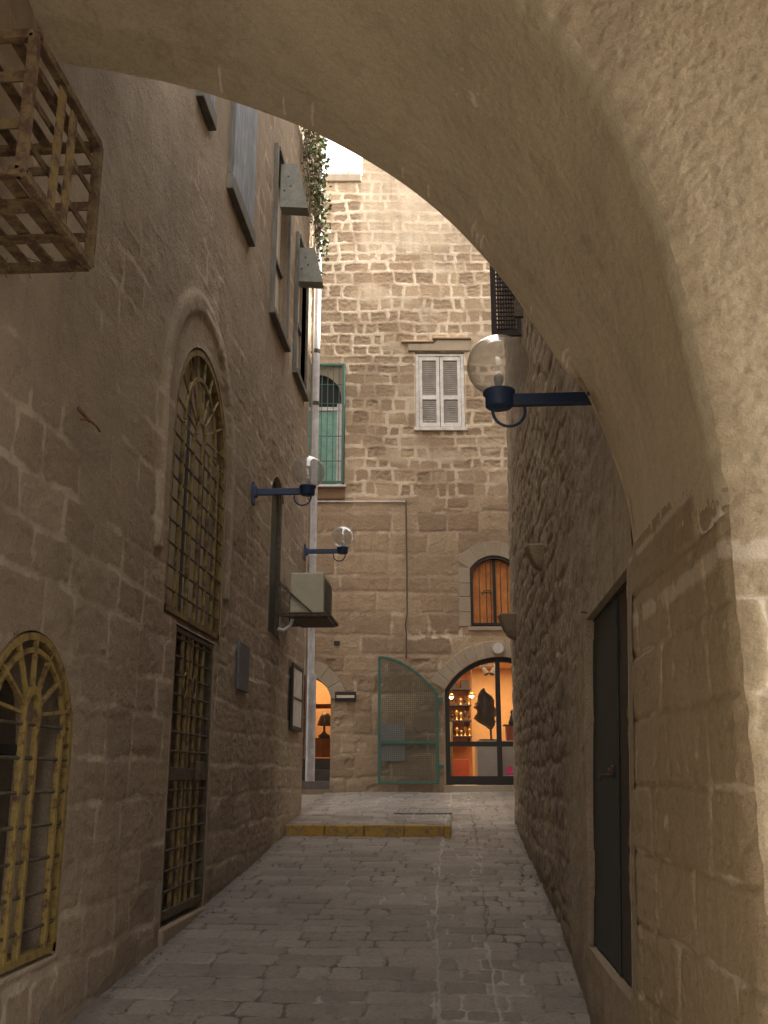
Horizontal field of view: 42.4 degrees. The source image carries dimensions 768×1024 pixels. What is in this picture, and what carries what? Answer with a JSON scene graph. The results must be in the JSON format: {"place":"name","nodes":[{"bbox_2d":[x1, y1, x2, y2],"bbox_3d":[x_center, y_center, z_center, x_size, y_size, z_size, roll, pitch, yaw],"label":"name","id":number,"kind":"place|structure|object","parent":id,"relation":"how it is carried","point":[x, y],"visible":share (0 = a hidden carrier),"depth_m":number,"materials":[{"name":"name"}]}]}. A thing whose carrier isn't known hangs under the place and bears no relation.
{"place":"outdoors","nodes":[
{"label":"outdoors","id":0,"kind":"place"},
{"bbox_2d":[301,794,322,806],"bbox_3d":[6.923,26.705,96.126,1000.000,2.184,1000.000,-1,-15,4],"label":"ground","id":1,"kind":"structure","parent":0,"point":[307,799],"depth_m":15.75,"materials":[{"name":"beige stone"}]},
{"bbox_2d":[0,0,313,1023],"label":"house","id":2,"kind":"structure","parent":1,"relation":"on","point":[150,754],"depth_m":6.50,"materials":[{"name":"stone"}]},
{"bbox_2d":[0,632,71,985],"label":"barred window","id":3,"kind":"structure","parent":2,"relation":"in","point":[19,964],"depth_m":4.75,"materials":[{"name":"metal"}]},
{"bbox_2d":[0,28,103,279],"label":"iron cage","id":4,"kind":"object","parent":2,"relation":"attached to","point":[40,208],"visible":1,"depth_m":3.94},
{"bbox_2d":[77,407,100,431],"bbox_3d":[-1.625,-0.503,5.406,0.055,0.038,0.302,-2,-15,9],"label":"iron hook","id":5,"kind":"object","parent":2,"relation":"attached to","point":[83,414],"visible":1,"depth_m":5.38,"materials":[{"name":"brown metal"}]},
{"bbox_2d":[164,350,225,639],"bbox_3d":[-1.683,-0.264,7.969,0.425,2.600,2.000,-1,-15,4],"label":"fanlight window","id":6,"kind":"structure","parent":2,"relation":"in","point":[191,549],"depth_m":8.00,"materials":[{"name":"brown metal"}]},
{"bbox_2d":[236,641,249,692],"bbox_3d":[-1.330,1.466,9.341,0.025,0.440,0.460,-1,-15,4],"label":"wall plate","id":7,"kind":"object","parent":2,"relation":"attached to","point":[242,670],"depth_m":9.27,"materials":[{"name":"grey metal"}]},
{"bbox_2d":[269,143,291,351],"bbox_3d":[-1.282,-3.180,11.987,0.190,2.220,1.110,-1,-15,4],"label":"upper window","id":8,"kind":"structure","parent":2,"relation":"in","point":[276,273],"depth_m":11.89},
{"bbox_2d":[251,456,324,505],"bbox_3d":[-0.962,-0.308,9.973,0.728,0.521,0.336,-1,-15,4],"label":"wall lamp","id":9,"kind":"object","parent":2,"relation":"attached to","point":[307,489],"visible":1,"depth_m":9.93,"materials":[{"name":"blue paint"}]},
{"bbox_2d":[280,164,309,215],"bbox_3d":[-1.071,-3.907,12.021,0.343,0.614,0.208,-1,-15,4],"label":"metal box","id":10,"kind":"object","parent":2,"relation":"attached to","point":[293,201],"visible":1,"depth_m":11.93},
{"bbox_2d":[290,662,302,731],"bbox_3d":[-1.091,2.331,12.403,0.030,0.800,0.800,-1,-15,4],"label":"notice board","id":11,"kind":"object","parent":2,"relation":"attached to","point":[296,707],"visible":1,"depth_m":12.32,"materials":[{"name":"white paper"}]},
{"bbox_2d":[292,231,308,401],"bbox_3d":[-1.170,-2.653,13.525,0.190,2.050,1.060,-1,-15,4],"label":"upper window","id":12,"kind":"structure","parent":2,"relation":"in","point":[302,387],"depth_m":13.35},
{"bbox_2d":[277,573,338,631],"bbox_3d":[-0.890,1.130,11.761,0.610,0.688,0.864,-1,-15,4],"label":"air conditioner","id":13,"kind":"object","parent":2,"relation":"attached to","point":[310,602],"visible":1,"depth_m":11.44,"materials":[{"name":"beige metal"}]},
{"bbox_2d":[304,144,317,758],"bbox_3d":[-1.033,-1.753,14.245,0.027,10.300,0.037,5,-16,-18],"label":"thin conduit","id":14,"kind":"object","parent":2,"relation":"attached to","point":[306,672],"visible":0.71,"depth_m":13.81,"materials":[{"name":"grey metal"}]},
{"bbox_2d":[299,248,323,288],"bbox_3d":[-0.974,-3.273,13.298,0.343,0.524,0.208,-1,-15,4],"label":"metal box","id":15,"kind":"object","parent":2,"relation":"attached to","point":[310,276],"visible":0.98,"depth_m":13.21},
{"bbox_2d":[300,126,331,276],"bbox_3d":[-0.970,-5.263,14.397,0.376,3.640,2.071,-1,-15,4],"label":"ivy","id":16,"kind":"object","parent":2,"relation":"attached to","point":[317,197],"visible":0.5,"depth_m":14.46,"materials":[{"name":"green plant"}]},
{"bbox_2d":[304,526,354,561],"bbox_3d":[-0.740,0.432,13.400,0.684,0.490,0.315,-1,-15,4],"label":"wall lamp","id":17,"kind":"object","parent":2,"relation":"attached to","point":[342,550],"visible":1,"depth_m":13.36,"materials":[{"name":"blue paint"}]},
{"bbox_2d":[29,0,767,1023],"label":"stone archway","id":18,"kind":"object","parent":1,"relation":"on","point":[587,180],"visible":1,"depth_m":3.45,"materials":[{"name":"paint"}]},
{"bbox_2d":[301,158,514,793],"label":"house","id":19,"kind":"structure","parent":1,"relation":"on","point":[404,412],"depth_m":17.77,"materials":[{"name":"stone"}]},
{"bbox_2d":[303,678,330,756],"bbox_3d":[-1.360,3.622,17.734,1.000,1.500,0.040,0,-15,0],"label":"inner door","id":20,"kind":"structure","parent":19,"relation":"in","point":[322,746],"depth_m":17.58,"materials":[{"name":"brown wood"}]},
{"bbox_2d":[315,713,330,738],"bbox_3d":[-1.075,3.886,17.929,0.450,0.490,0.348,0,-15,0],"label":"table lamp","id":21,"kind":"object","parent":19,"relation":"in","point":[324,719],"visible":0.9,"depth_m":17.83,"materials":[{"name":"brown fabric"}]},
{"bbox_2d":[307,363,345,498],"bbox_3d":[-1.168,-1.478,18.028,0.980,2.610,0.270,0,-15,0],"label":"barred window","id":22,"kind":"structure","parent":19,"relation":"in","point":[331,440],"depth_m":18.04,"materials":[{"name":"metal"}]},
{"bbox_2d":[335,692,355,700],"bbox_3d":[-0.650,3.117,16.726,0.360,0.160,0.048,0,-15,0],"label":"plaque","id":23,"kind":"object","parent":19,"relation":"attached to","point":[345,696],"visible":1,"depth_m":16.70,"materials":[{"name":"metal"}]},
{"bbox_2d":[333,168,359,173],"bbox_3d":[-0.725,-6.645,19.512,1.033,0.219,0.434,-1,-15,4],"label":"grass tuft","id":24,"kind":"object","parent":19,"relation":"on","point":[348,171],"visible":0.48,"depth_m":19.36,"materials":[{"name":"plant"}]},
{"bbox_2d":[307,501,404,501],"bbox_3d":[-0.610,-0.185,17.617,1.980,0.028,0.028,0,-15,0],"label":"white conduit","id":25,"kind":"object","parent":19,"relation":"attached to","point":[360,501],"visible":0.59,"depth_m":17.60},
{"bbox_2d":[381,724,404,760],"bbox_3d":[0.145,3.846,16.529,0.410,0.610,0.015,0,-15,0],"label":"sign","id":26,"kind":"object","parent":19,"relation":"attached to","point":[385,748],"visible":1,"depth_m":16.51,"materials":[{"name":"grey metal"}]},
{"bbox_2d":[405,500,407,658],"bbox_3d":[0.385,1.148,17.261,0.056,2.800,0.031,-1,-15,4],"label":"brown cable","id":27,"kind":"object","parent":19,"relation":"attached to","point":[406,577],"visible":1,"depth_m":17.24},
{"bbox_2d":[378,656,443,783],"bbox_3d":[0.445,3.477,16.604,1.090,2.101,0.080,0,-15,0],"label":"gate leaf","id":28,"kind":"object","parent":19,"relation":"attached to","point":[436,742],"visible":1,"depth_m":16.53,"materials":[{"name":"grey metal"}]},
{"bbox_2d":[414,354,466,430],"bbox_3d":[1.031,-2.197,18.214,0.960,1.525,0.180,0,-15,0],"label":"shuttered window","id":29,"kind":"structure","parent":19,"relation":"in","point":[439,378],"depth_m":18.22,"materials":[{"name":"white wood"}]},
{"bbox_2d":[450,722,452,775],"bbox_3d":[1.139,4.244,17.290,0.123,1.130,0.024,0,-15,1],"label":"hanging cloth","id":30,"kind":"object","parent":19,"relation":"hanging from","point":[451,756],"visible":0.22,"depth_m":17.29,"materials":[{"name":"fabric"}]},
{"bbox_2d":[447,671,472,775],"bbox_3d":[1.230,4.232,19.448,0.980,2.200,0.025,0,-15,0],"label":"back panel","id":31,"kind":"object","parent":19,"relation":"attached to","point":[462,752],"visible":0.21,"depth_m":19.45,"materials":[{"name":"brown wood"}]},
{"bbox_2d":[449,688,470,694],"bbox_3d":[1.250,3.532,19.460,0.900,0.100,0.330,0,-15,0],"label":"wall shelf","id":32,"kind":"object","parent":31,"relation":"attached to","point":[461,689],"depth_m":19.32,"materials":[{"name":"brown wood"}]},
{"bbox_2d":[460,680,468,687],"bbox_3d":[1.585,3.396,19.481,0.150,0.170,0.160,0,-15,0],"label":"box","id":33,"kind":"object","parent":32,"relation":"on","point":[464,683],"visible":0.8,"depth_m":19.41,"materials":[{"name":"brown cardboard"}]},
{"bbox_2d":[449,705,471,710],"bbox_3d":[1.250,3.832,19.381,0.900,0.100,0.330,0,-15,0],"label":"wall shelf","id":34,"kind":"object","parent":31,"relation":"attached to","point":[468,706],"depth_m":19.27,"materials":[{"name":"brown wood"}]},
{"bbox_2d":[450,720,471,725],"bbox_3d":[1.250,4.122,19.304,0.900,0.100,0.330,0,-15,0],"label":"wall shelf","id":35,"kind":"object","parent":31,"relation":"attached to","point":[468,721],"depth_m":19.20,"materials":[{"name":"brown wood"}]},
{"bbox_2d":[452,736,471,741],"bbox_3d":[1.250,4.412,19.227,0.900,0.100,0.330,0,-15,0],"label":"wall shelf","id":36,"kind":"object","parent":31,"relation":"attached to","point":[469,739],"depth_m":19.11,"materials":[{"name":"brown wood"}]},
{"bbox_2d":[463,724,466,735],"bbox_3d":[1.578,4.243,19.275,0.086,0.250,0.086,-1,-15,4],"label":"ornament","id":37,"kind":"object","parent":36,"relation":"on","point":[464,727],"visible":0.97,"depth_m":19.25,"materials":[{"name":"gold metal"}]},
{"bbox_2d":[453,759,469,775],"bbox_3d":[1.350,4.895,18.514,0.460,0.520,0.500,0,-15,0],"label":"cabinet","id":38,"kind":"object","parent":19,"relation":"on","point":[460,767],"visible":0.31,"depth_m":18.30,"materials":[{"name":"wood"}]},
{"bbox_2d":[468,672,474,697],"bbox_3d":[1.660,3.211,18.806,0.150,0.635,0.150,0,-15,0],"label":"pendant lamp","id":39,"kind":"object","parent":19,"relation":"hanging from","point":[471,694],"visible":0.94,"depth_m":18.72,"materials":[{"name":"white glass"}]},
{"bbox_2d":[443,658,514,791],"bbox_3d":[1.980,3.573,16.697,2.000,2.224,0.170,0,-15,0],"label":"shop window","id":40,"kind":"structure","parent":19,"relation":"in","point":[500,783],"depth_m":16.58,"materials":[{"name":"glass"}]},
{"bbox_2d":[481,663,494,675],"bbox_3d":[1.930,2.852,18.141,0.300,0.292,0.125,0,-15,0],"label":"spotlight","id":41,"kind":"object","parent":19,"relation":"attached to","point":[486,672],"visible":0.8,"depth_m":18.12,"materials":[{"name":"white metal"}]},
{"bbox_2d":[468,557,509,630],"bbox_3d":[1.931,1.425,17.262,0.960,1.305,0.160,0,-15,0],"label":"arched window","id":42,"kind":"structure","parent":19,"relation":"in","point":[489,580],"depth_m":17.30,"materials":[{"name":"wood"}]},
{"bbox_2d":[475,741,514,775],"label":"display plinth","id":43,"kind":"structure","parent":19,"relation":"in","point":[485,761],"depth_m":16.93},
{"bbox_2d":[473,688,496,740],"bbox_3d":[1.773,3.545,17.353,0.414,0.910,0.287,0,-15,0],"label":"sculpture","id":44,"kind":"object","parent":43,"relation":"on","point":[485,708],"visible":0.98,"depth_m":17.28,"materials":[{"name":"brown metal"}]},
{"bbox_2d":[503,710,513,740],"bbox_3d":[2.310,3.711,17.245,0.460,0.534,0.240,0,-15,0],"label":"potted plant","id":45,"kind":"object","parent":43,"relation":"on","point":[509,732],"visible":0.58,"depth_m":17.13,"materials":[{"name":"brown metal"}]},
{"bbox_2d":[491,642,504,654],"bbox_3d":[1.950,2.329,16.917,0.230,0.230,0.067,0,-15,0],"label":"bulkhead lamp","id":46,"kind":"object","parent":19,"relation":"attached to","point":[497,648],"visible":1,"depth_m":16.89,"materials":[{"name":"glass"}]},
{"bbox_2d":[490,265,637,1023],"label":"house","id":47,"kind":"structure","parent":1,"relation":"on","point":[566,623],"depth_m":6.34,"materials":[{"name":"stone"}]},
{"bbox_2d":[467,334,591,427],"bbox_3d":[0.810,-0.701,5.293,0.728,0.521,0.336,-1,-15,4],"label":"wall lamp","id":48,"kind":"object","parent":47,"relation":"attached to","point":[498,397],"visible":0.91,"depth_m":5.24,"materials":[{"name":"blue paint"}]},
{"bbox_2d":[593,580,631,985],"bbox_3d":[1.145,1.280,4.813,0.153,1.755,1.435,-1,-15,4],"label":"door","id":49,"kind":"structure","parent":47,"relation":"in","point":[611,796],"depth_m":4.85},
{"bbox_2d":[70,792,589,1023],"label":"alley paving","id":50,"kind":"structure","parent":0,"point":[324,929],"depth_m":6.81,"materials":[{"name":"stone"}]},
{"bbox_2d":[304,150,323,780],"bbox_3d":[-1.010,-1.624,14.381,0.208,10.680,0.136,-1,-15,4],"label":"drainpipe","id":51,"kind":"object","parent":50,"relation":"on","point":[310,731],"visible":0.55,"depth_m":13.83,"materials":[{"name":"plastic"}]},
{"bbox_2d":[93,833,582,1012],"bbox_3d":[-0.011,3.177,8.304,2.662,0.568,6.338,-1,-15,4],"label":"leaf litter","id":52,"kind":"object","parent":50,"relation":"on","point":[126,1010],"visible":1,"depth_m":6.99,"materials":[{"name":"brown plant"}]},
{"bbox_2d":[285,824,450,838],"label":"painted kerb","id":53,"kind":"structure","parent":50,"relation":"on","point":[377,830],"depth_m":11.51,"materials":[{"name":"yellow paint"}]},
{"bbox_2d":[394,808,451,812],"bbox_3d":[0.524,3.957,13.120,0.750,0.039,0.800,-1,-15,4],"label":"drain cover","id":54,"kind":"object","parent":50,"relation":"on","point":[422,811],"visible":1,"depth_m":13.13,"materials":[{"name":"metal"}]},
{"bbox_2d":[323,138,362,174],"label":"sky","id":55,"kind":"structure","parent":0,"point":[341,158],"materials":[{"name":"white"}]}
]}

